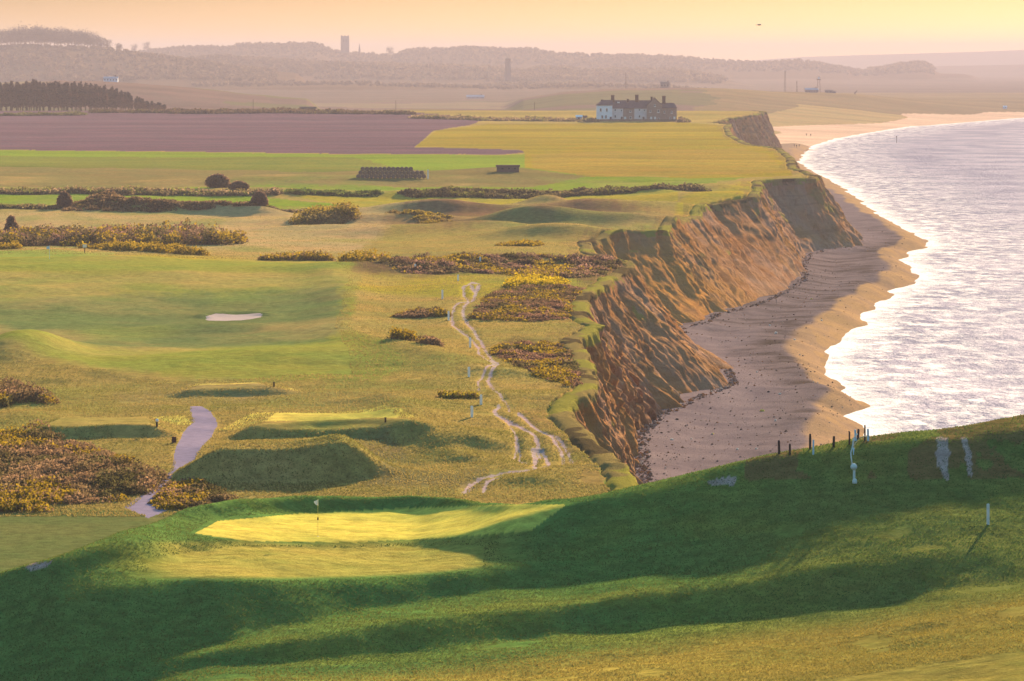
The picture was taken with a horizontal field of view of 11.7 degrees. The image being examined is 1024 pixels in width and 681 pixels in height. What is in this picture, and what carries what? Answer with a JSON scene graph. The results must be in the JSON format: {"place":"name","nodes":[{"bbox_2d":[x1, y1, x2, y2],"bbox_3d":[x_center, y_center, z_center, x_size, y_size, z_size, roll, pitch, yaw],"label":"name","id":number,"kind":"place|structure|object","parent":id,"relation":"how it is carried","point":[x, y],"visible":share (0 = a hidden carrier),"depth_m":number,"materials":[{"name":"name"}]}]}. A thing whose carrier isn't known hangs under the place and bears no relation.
{"place":"outdoors","nodes":[
{"label":"outdoors","id":0,"kind":"place"},
{"bbox_2d":[125,406,216,517],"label":"path","id":1,"kind":"structure","parent":0,"point":[197,434],"depth_m":446.96,"materials":[{"name":"grey gravel"}]},
{"bbox_2d":[0,110,808,571],"bbox_3d":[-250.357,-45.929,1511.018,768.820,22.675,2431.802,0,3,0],"label":"golf course ground","id":2,"kind":"structure","parent":0,"point":[138,316],"depth_m":774.38,"materials":[{"name":"green plant"}]},
{"bbox_2d":[4,215,18,230],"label":"round bush","id":3,"kind":"object","parent":2,"relation":"on","point":[10,220],"visible":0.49,"depth_m":988.19,"materials":[{"name":"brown plant"}]},
{"bbox_2d":[0,240,22,249],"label":"gorse thicket","id":4,"kind":"object","parent":2,"relation":"on","point":[8,245],"visible":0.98,"depth_m":895.72,"materials":[{"name":"yellow plant"}]},
{"bbox_2d":[0,469,55,512],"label":"gorse thicket","id":5,"kind":"object","parent":2,"relation":"on","point":[28,503],"visible":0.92,"depth_m":394.74,"materials":[{"name":"yellow plant"}]},
{"bbox_2d":[0,376,60,407],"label":"gorse thicket","id":6,"kind":"object","parent":2,"relation":"on","point":[12,390],"visible":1,"depth_m":512.38,"materials":[{"name":"brown plant"}]},
{"bbox_2d":[0,203,63,209],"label":"hedge","id":7,"kind":"object","parent":2,"relation":"on","point":[39,206],"visible":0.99,"depth_m":1117.40,"materials":[{"name":"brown plant"}]},
{"bbox_2d":[0,110,87,115],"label":"hedge","id":8,"kind":"object","parent":2,"relation":"on","point":[65,113],"visible":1,"depth_m":2542.48,"materials":[{"name":"brown plant"}]},
{"bbox_2d":[56,190,72,206],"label":"round bush","id":9,"kind":"object","parent":2,"relation":"on","point":[64,198],"visible":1,"depth_m":1122.66,"materials":[{"name":"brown plant"}]},
{"bbox_2d":[0,419,173,504],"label":"gorse thicket","id":10,"kind":"object","parent":2,"relation":"on","point":[114,476],"visible":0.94,"depth_m":417.82,"materials":[{"name":"green plant"}]},
{"bbox_2d":[0,217,248,246],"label":"gorse thicket","id":11,"kind":"object","parent":2,"relation":"on","point":[183,234],"visible":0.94,"depth_m":933.75,"materials":[{"name":"green plant"}]},
{"bbox_2d":[0,185,283,196],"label":"hedge","id":12,"kind":"object","parent":2,"relation":"on","point":[130,190],"visible":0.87,"depth_m":1223.26,"materials":[{"name":"green plant"}]},
{"bbox_2d":[74,239,209,255],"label":"gorse thicket","id":13,"kind":"object","parent":2,"relation":"on","point":[157,247],"visible":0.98,"depth_m":887.18,"materials":[{"name":"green plant"}]},
{"bbox_2d":[59,191,256,212],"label":"hedge","id":14,"kind":"object","parent":2,"relation":"on","point":[103,198],"visible":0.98,"depth_m":1115.57,"materials":[{"name":"green plant"}]},
{"bbox_2d":[147,476,237,509],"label":"gorse thicket","id":15,"kind":"object","parent":2,"relation":"on","point":[185,493],"visible":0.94,"depth_m":399.51,"materials":[{"name":"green plant"}]},
{"bbox_2d":[204,173,229,187],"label":"round bush","id":16,"kind":"object","parent":2,"relation":"on","point":[218,180],"visible":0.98,"depth_m":1248.96,"materials":[{"name":"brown plant"}]},
{"bbox_2d":[205,313,261,320],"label":"bunker sand","id":17,"kind":"structure","parent":2,"relation":"on","point":[221,317],"depth_m":681.48,"materials":[{"name":"beige sand"}]},
{"bbox_2d":[229,180,249,189],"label":"round bush","id":18,"kind":"object","parent":2,"relation":"on","point":[237,184],"visible":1,"depth_m":1231.43,"materials":[{"name":"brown plant"}]},
{"bbox_2d":[88,106,416,114],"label":"hedge","id":19,"kind":"object","parent":2,"relation":"on","point":[177,110],"visible":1,"depth_m":2594.36,"materials":[{"name":"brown plant"}]},
{"bbox_2d":[251,190,268,206],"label":"round bush","id":20,"kind":"object","parent":2,"relation":"on","point":[259,198],"visible":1,"depth_m":1112.48,"materials":[{"name":"brown plant"}]},
{"bbox_2d":[265,204,327,212],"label":"hedge","id":21,"kind":"object","parent":2,"relation":"on","point":[289,209],"visible":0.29,"depth_m":1116.14,"materials":[{"name":"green plant"}]},
{"bbox_2d":[257,249,336,260],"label":"gorse thicket","id":22,"kind":"object","parent":2,"relation":"on","point":[307,256],"visible":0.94,"depth_m":850.90,"materials":[{"name":"yellow plant"}]},
{"bbox_2d":[287,200,361,224],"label":"gorse thicket","id":23,"kind":"object","parent":2,"relation":"on","point":[336,214],"visible":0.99,"depth_m":1059.30,"materials":[{"name":"brown plant"}]},
{"bbox_2d":[0,194,659,516],"bbox_3d":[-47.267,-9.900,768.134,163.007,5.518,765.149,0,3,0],"label":"rough grass","id":24,"kind":"structure","parent":2,"relation":"on","point":[504,461],"depth_m":486.85,"materials":[{"name":"green plant"}]},
{"bbox_2d":[284,187,383,196],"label":"hedge","id":25,"kind":"object","parent":2,"relation":"on","point":[336,192],"visible":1,"depth_m":1218.29,"materials":[{"name":"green plant"}]},
{"bbox_2d":[336,248,391,261],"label":"gorse thicket","id":26,"kind":"object","parent":2,"relation":"on","point":[357,256],"visible":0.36,"depth_m":817.58,"materials":[{"name":"yellow plant"}]},
{"bbox_2d":[386,326,418,340],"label":"gorse thicket","id":27,"kind":"object","parent":2,"relation":"on","point":[398,333],"visible":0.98,"depth_m":586.32,"materials":[{"name":"yellow plant"}]},
{"bbox_2d":[385,209,453,223],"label":"gorse thicket","id":28,"kind":"object","parent":2,"relation":"on","point":[425,216],"visible":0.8,"depth_m":1062.52,"materials":[{"name":"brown plant"}]},
{"bbox_2d":[390,306,451,318],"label":"gorse thicket","id":29,"kind":"object","parent":2,"relation":"on","point":[421,312],"visible":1,"depth_m":658.35,"materials":[{"name":"brown plant"}]},
{"bbox_2d":[416,334,445,347],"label":"gorse thicket","id":30,"kind":"object","parent":2,"relation":"on","point":[431,340],"visible":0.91,"depth_m":578.89,"materials":[{"name":"brown plant"}]},
{"bbox_2d":[435,389,482,398],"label":"gorse thicket","id":31,"kind":"object","parent":2,"relation":"on","point":[452,394],"visible":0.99,"depth_m":502.69,"materials":[{"name":"yellow plant"}]},
{"bbox_2d":[370,251,627,277],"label":"gorse thicket","id":32,"kind":"object","parent":2,"relation":"on","point":[579,266],"visible":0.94,"depth_m":805.04,"materials":[{"name":"green plant"}]},
{"bbox_2d":[408,113,600,121],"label":"hedge","id":33,"kind":"object","parent":2,"relation":"on","point":[489,118],"visible":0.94,"depth_m":2444.58,"materials":[{"name":"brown plant"}]},
{"bbox_2d":[496,165,519,171],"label":"pillbox","id":34,"kind":"structure","parent":2,"relation":"on","point":[507,168],"depth_m":1364.87,"materials":[{"name":"concrete"}]},
{"bbox_2d":[494,239,543,245],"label":"gorse thicket","id":35,"kind":"object","parent":2,"relation":"on","point":[524,242],"visible":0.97,"depth_m":919.85,"materials":[{"name":"yellow plant"}]},
{"bbox_2d":[466,282,586,321],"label":"gorse thicket","id":36,"kind":"object","parent":2,"relation":"on","point":[532,302],"visible":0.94,"depth_m":675.03,"materials":[{"name":"brown plant"}]},
{"bbox_2d":[501,273,571,286],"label":"gorse thicket","id":37,"kind":"object","parent":2,"relation":"on","point":[519,280],"visible":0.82,"depth_m":742.69,"materials":[{"name":"yellow plant"}]},
{"bbox_2d":[489,340,584,386],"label":"gorse thicket","id":38,"kind":"object","parent":2,"relation":"on","point":[539,361],"visible":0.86,"depth_m":563.96,"materials":[{"name":"brown plant"}]},
{"bbox_2d":[397,182,711,198],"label":"hedge","id":39,"kind":"object","parent":2,"relation":"on","point":[467,192],"visible":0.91,"depth_m":1217.04,"materials":[{"name":"green plant"}]},
{"bbox_2d":[596,94,676,118],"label":"cottage terrace","id":40,"kind":"structure","parent":2,"relation":"on","point":[652,108],"depth_m":2425.05,"materials":[{"name":"white paint"}]},
{"bbox_2d":[599,119,676,121],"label":"garden wall","id":41,"kind":"structure","parent":2,"relation":"on","point":[661,120],"depth_m":2419.21,"materials":[{"name":"stone"}]},
{"bbox_2d":[676,116,691,121],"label":"hedge","id":42,"kind":"object","parent":2,"relation":"on","point":[682,119],"visible":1,"depth_m":2393.61,"materials":[{"name":"green plant"}]},
{"bbox_2d":[0,402,1023,680],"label":"foreground hill","id":43,"kind":"structure","parent":0,"point":[260,546],"depth_m":266.81,"materials":[{"name":"green plant"}]},
{"bbox_2d":[850,463,856,483],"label":"marker post","id":44,"kind":"object","parent":43,"relation":"on","point":[853,466],"visible":1,"depth_m":285.02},
{"bbox_2d":[850,434,867,463],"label":"crooked pole","id":45,"kind":"object","parent":43,"relation":"on","point":[853,444],"visible":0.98,"depth_m":288.07,"materials":[{"name":"grey wood"}]},
{"bbox_2d":[987,504,989,524],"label":"marker post","id":46,"kind":"object","parent":43,"relation":"on","point":[988,514],"visible":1,"depth_m":272.85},
{"bbox_2d":[0,46,1023,149],"bbox_3d":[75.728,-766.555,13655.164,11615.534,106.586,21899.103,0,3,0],"label":"land","id":47,"kind":"structure","parent":0,"point":[960,87],"depth_m":5706.03,"materials":[{"name":"beige soil"}]},
{"bbox_2d":[0,82,4,110],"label":"pine tree","id":48,"kind":"object","parent":47,"relation":"on","point":[1,88],"visible":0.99,"depth_m":2744.71,"materials":[{"name":"green plant"}]},
{"bbox_2d":[0,29,7,43],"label":"bare tree","id":49,"kind":"object","parent":47,"relation":"on","point":[2,35],"visible":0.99,"depth_m":7169.08,"materials":[{"name":"grey plant"}]},
{"bbox_2d":[2,83,8,110],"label":"pine tree","id":50,"kind":"object","parent":47,"relation":"on","point":[5,93],"visible":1,"depth_m":2740.12,"materials":[{"name":"green plant"}]},
{"bbox_2d":[0,29,11,42],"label":"bare tree","id":51,"kind":"object","parent":47,"relation":"on","point":[10,37],"visible":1,"depth_m":7178.11,"materials":[{"name":"grey plant"}]},
{"bbox_2d":[6,81,15,110],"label":"pine tree","id":52,"kind":"object","parent":47,"relation":"on","point":[11,90],"visible":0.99,"depth_m":2738.64,"materials":[{"name":"green plant"}]},
{"bbox_2d":[5,27,24,44],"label":"bare tree","id":53,"kind":"object","parent":47,"relation":"on","point":[17,37],"visible":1,"depth_m":7178.28,"materials":[{"name":"grey plant"}]},
{"bbox_2d":[13,83,20,110],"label":"pine tree","id":54,"kind":"object","parent":47,"relation":"on","point":[17,94],"visible":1,"depth_m":2740.55,"materials":[{"name":"green plant"}]},
{"bbox_2d":[10,29,23,45],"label":"bare tree","id":55,"kind":"object","parent":47,"relation":"on","point":[16,36],"visible":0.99,"depth_m":7177.86,"materials":[{"name":"grey plant"}]},
{"bbox_2d":[12,21,28,43],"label":"bare tree","id":56,"kind":"object","parent":47,"relation":"on","point":[22,29],"visible":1,"depth_m":7178.09,"materials":[{"name":"grey plant"}]},
{"bbox_2d":[19,83,24,110],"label":"pine tree","id":57,"kind":"object","parent":47,"relation":"on","point":[21,96],"visible":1,"depth_m":2743.00,"materials":[{"name":"green plant"}]},
{"bbox_2d":[22,81,29,110],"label":"pine tree","id":58,"kind":"object","parent":47,"relation":"on","point":[25,95],"visible":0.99,"depth_m":2739.69,"materials":[{"name":"green plant"}]},
{"bbox_2d":[18,29,33,43],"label":"bare tree","id":59,"kind":"object","parent":47,"relation":"on","point":[26,38],"visible":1,"depth_m":7176.39,"materials":[{"name":"grey plant"}]},
{"bbox_2d":[26,83,33,110],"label":"pine tree","id":60,"kind":"object","parent":47,"relation":"on","point":[30,94],"visible":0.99,"depth_m":2738.53,"materials":[{"name":"green plant"}]},
{"bbox_2d":[32,80,42,110],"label":"pine tree","id":61,"kind":"object","parent":47,"relation":"on","point":[35,91],"visible":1,"depth_m":2737.31,"materials":[{"name":"green plant"}]},
{"bbox_2d":[30,24,45,43],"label":"bare tree","id":62,"kind":"object","parent":47,"relation":"on","point":[37,39],"visible":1,"depth_m":7171.65,"materials":[{"name":"grey plant"}]},
{"bbox_2d":[32,22,50,43],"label":"bare tree","id":63,"kind":"object","parent":47,"relation":"on","point":[42,33],"visible":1,"depth_m":7179.06,"materials":[{"name":"grey plant"}]},
{"bbox_2d":[39,83,48,110],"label":"pine tree","id":64,"kind":"object","parent":47,"relation":"on","point":[43,92],"visible":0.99,"depth_m":2739.47,"materials":[{"name":"green plant"}]},
{"bbox_2d":[36,28,51,43],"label":"bare tree","id":65,"kind":"object","parent":47,"relation":"on","point":[46,39],"visible":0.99,"depth_m":7175.80,"materials":[{"name":"brown plant"}]},
{"bbox_2d":[39,25,56,42],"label":"bare tree","id":66,"kind":"object","parent":47,"relation":"on","point":[51,39],"visible":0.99,"depth_m":7178.08,"materials":[{"name":"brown plant"}]},
{"bbox_2d":[46,82,53,110],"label":"pine tree","id":67,"kind":"object","parent":47,"relation":"on","point":[50,101],"visible":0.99,"depth_m":2742.01,"materials":[{"name":"green plant"}]},
{"bbox_2d":[51,81,56,110],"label":"pine tree","id":68,"kind":"object","parent":47,"relation":"on","point":[54,88],"visible":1,"depth_m":2742.49,"materials":[{"name":"green plant"}]},
{"bbox_2d":[54,81,62,110],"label":"pine tree","id":69,"kind":"object","parent":47,"relation":"on","point":[57,93],"visible":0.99,"depth_m":2738.10,"materials":[{"name":"green plant"}]},
{"bbox_2d":[60,81,68,110],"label":"pine tree","id":70,"kind":"object","parent":47,"relation":"on","point":[65,96],"visible":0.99,"depth_m":2743.29,"materials":[{"name":"green plant"}]},
{"bbox_2d":[57,27,74,44],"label":"bare tree","id":71,"kind":"object","parent":47,"relation":"on","point":[64,33],"visible":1,"depth_m":7164.08,"materials":[{"name":"brown plant"}]},
{"bbox_2d":[65,83,71,110],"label":"pine tree","id":72,"kind":"object","parent":47,"relation":"on","point":[69,97],"visible":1,"depth_m":2745.20,"materials":[{"name":"green plant"}]},
{"bbox_2d":[65,32,79,44],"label":"bare tree","id":73,"kind":"object","parent":47,"relation":"on","point":[71,40],"visible":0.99,"depth_m":7157.36,"materials":[{"name":"brown plant"}]},
{"bbox_2d":[65,29,83,45],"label":"bare tree","id":74,"kind":"object","parent":47,"relation":"on","point":[78,36],"visible":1,"depth_m":7164.82,"materials":[{"name":"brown plant"}]},
{"bbox_2d":[71,81,78,109],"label":"pine tree","id":75,"kind":"object","parent":47,"relation":"on","point":[74,90],"visible":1,"depth_m":2740.57,"materials":[{"name":"green plant"}]},
{"bbox_2d":[77,84,84,110],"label":"pine tree","id":76,"kind":"object","parent":47,"relation":"on","point":[80,93],"visible":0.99,"depth_m":2738.14,"materials":[{"name":"green plant"}]},
{"bbox_2d":[82,85,88,110],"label":"pine tree","id":77,"kind":"object","parent":47,"relation":"on","point":[85,91],"visible":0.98,"depth_m":2740.53,"materials":[{"name":"green plant"}]},
{"bbox_2d":[80,33,90,46],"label":"bare tree","id":78,"kind":"object","parent":47,"relation":"on","point":[84,41],"visible":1,"depth_m":7176.72,"materials":[{"name":"brown plant"}]},
{"bbox_2d":[82,31,94,46],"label":"bare tree","id":79,"kind":"object","parent":47,"relation":"on","point":[88,38],"visible":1,"depth_m":7180.57,"materials":[{"name":"brown plant"}]},
{"bbox_2d":[87,86,94,110],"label":"pine tree","id":80,"kind":"object","parent":47,"relation":"on","point":[90,89],"visible":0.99,"depth_m":2741.45,"materials":[{"name":"green plant"}]},
{"bbox_2d":[90,84,99,108],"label":"pine tree","id":81,"kind":"object","parent":47,"relation":"on","point":[95,94],"visible":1,"depth_m":2738.13,"materials":[{"name":"green plant"}]},
{"bbox_2d":[91,36,102,45],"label":"bare tree","id":82,"kind":"object","parent":47,"relation":"on","point":[96,43],"visible":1,"depth_m":7166.75,"materials":[{"name":"brown plant"}]},
{"bbox_2d":[100,85,107,109],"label":"pine tree","id":83,"kind":"object","parent":47,"relation":"on","point":[103,97],"visible":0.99,"depth_m":2738.80,"materials":[{"name":"green plant"}]},
{"bbox_2d":[106,88,112,106],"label":"pine tree","id":84,"kind":"object","parent":47,"relation":"on","point":[110,96],"visible":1,"depth_m":2738.61,"materials":[{"name":"green plant"}]},
{"bbox_2d":[103,75,118,81],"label":"farmhouse","id":85,"kind":"object","parent":47,"relation":"on","point":[111,79],"visible":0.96,"depth_m":4011.30,"materials":[{"name":"brick"}]},
{"bbox_2d":[114,88,119,108],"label":"pine tree","id":86,"kind":"object","parent":47,"relation":"on","point":[116,97],"visible":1,"depth_m":2742.60,"materials":[{"name":"green plant"}]},
{"bbox_2d":[119,90,123,108],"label":"pine tree","id":87,"kind":"object","parent":47,"relation":"on","point":[121,100],"visible":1,"depth_m":2740.72,"materials":[{"name":"green plant"}]},
{"bbox_2d":[124,92,130,109],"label":"pine tree","id":88,"kind":"object","parent":47,"relation":"on","point":[128,100],"visible":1,"depth_m":2744.29,"materials":[{"name":"green plant"}]},
{"bbox_2d":[0,43,278,80],"bbox_3d":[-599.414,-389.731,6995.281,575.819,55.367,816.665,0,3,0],"label":"distant wood","id":89,"kind":"object","parent":47,"relation":"on","point":[243,72],"visible":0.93,"depth_m":6852.31,"materials":[{"name":"green plant"}]},
{"bbox_2d":[341,35,348,54],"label":"church tower","id":90,"kind":"structure","parent":47,"relation":"on","point":[344,43],"depth_m":10273.58,"materials":[{"name":"grey stone"}]},
{"bbox_2d":[191,79,705,88],"bbox_3d":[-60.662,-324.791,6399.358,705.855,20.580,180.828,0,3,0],"label":"distant wood","id":91,"kind":"object","parent":47,"relation":"on","point":[244,82],"visible":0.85,"depth_m":6362.79,"materials":[{"name":"green plant"}]},
{"bbox_2d":[184,53,728,83],"bbox_3d":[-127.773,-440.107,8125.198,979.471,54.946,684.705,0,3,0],"label":"distant wood","id":92,"kind":"object","parent":47,"relation":"on","point":[530,74],"visible":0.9,"depth_m":8010.29,"materials":[{"name":"green plant"}]},
{"bbox_2d":[329,79,594,87],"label":"distant wood","id":93,"kind":"object","parent":47,"relation":"on","point":[506,83],"visible":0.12,"depth_m":7070.68,"materials":[{"name":"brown plant"}]},
{"bbox_2d":[466,94,484,98],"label":"farm building","id":94,"kind":"structure","parent":47,"relation":"on","point":[475,96],"depth_m":5579.46,"materials":[{"name":"brick"}]},
{"bbox_2d":[504,58,510,82],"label":"windmill tower","id":95,"kind":"structure","parent":47,"relation":"on","point":[507,69],"depth_m":7435.34,"materials":[{"name":"grey stone"}]},
{"bbox_2d":[130,41,935,75],"bbox_3d":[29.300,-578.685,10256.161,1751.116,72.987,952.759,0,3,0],"label":"distant wood","id":96,"kind":"object","parent":47,"relation":"on","point":[600,58],"visible":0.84,"depth_m":10105.08,"materials":[{"name":"green plant"}]},
{"bbox_2d":[660,80,669,87],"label":"farmhouse","id":97,"kind":"object","parent":47,"relation":"on","point":[664,84],"visible":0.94,"depth_m":4546.48,"materials":[{"name":"brick"}]},
{"bbox_2d":[805,87,818,92],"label":"camp building","id":98,"kind":"structure","parent":47,"relation":"on","point":[812,90],"depth_m":4700.34,"materials":[{"name":"brick"}]},
{"bbox_2d":[866,60,934,71],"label":"distant wood","id":99,"kind":"object","parent":47,"relation":"on","point":[897,64],"visible":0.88,"depth_m":10064.51,"materials":[{"name":"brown plant"}]},
{"bbox_2d":[0,0,1023,60],"label":"sky","id":100,"kind":"structure","parent":0,"point":[716,29],"materials":[{"name":"orange"}]},
{"bbox_2d":[547,111,862,490],"bbox_3d":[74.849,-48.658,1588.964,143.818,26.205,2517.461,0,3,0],"label":"cliff","id":101,"kind":"structure","parent":0,"point":[641,357],"depth_m":953.05,"materials":[{"name":"brown stone"}]},
{"bbox_2d":[634,143,928,482],"bbox_3d":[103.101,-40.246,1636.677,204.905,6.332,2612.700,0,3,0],"label":"beach","id":102,"kind":"structure","parent":0,"point":[862,219],"depth_m":845.01,"materials":[{"name":"beige sand"}]},
{"bbox_2d":[635,226,910,482],"bbox_3d":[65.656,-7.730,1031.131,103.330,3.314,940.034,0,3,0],"label":"shingle debris","id":103,"kind":"object","parent":102,"relation":"on","point":[644,468],"visible":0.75,"depth_m":719.28,"materials":[{"name":"grey stone"}]},
{"bbox_2d":[797,118,1023,435],"bbox_3d":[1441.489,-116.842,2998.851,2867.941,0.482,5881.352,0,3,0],"label":"sea","id":104,"kind":"structure","parent":0,"point":[939,344],"depth_m":1169.18,"materials":[{"name":"liquid"}]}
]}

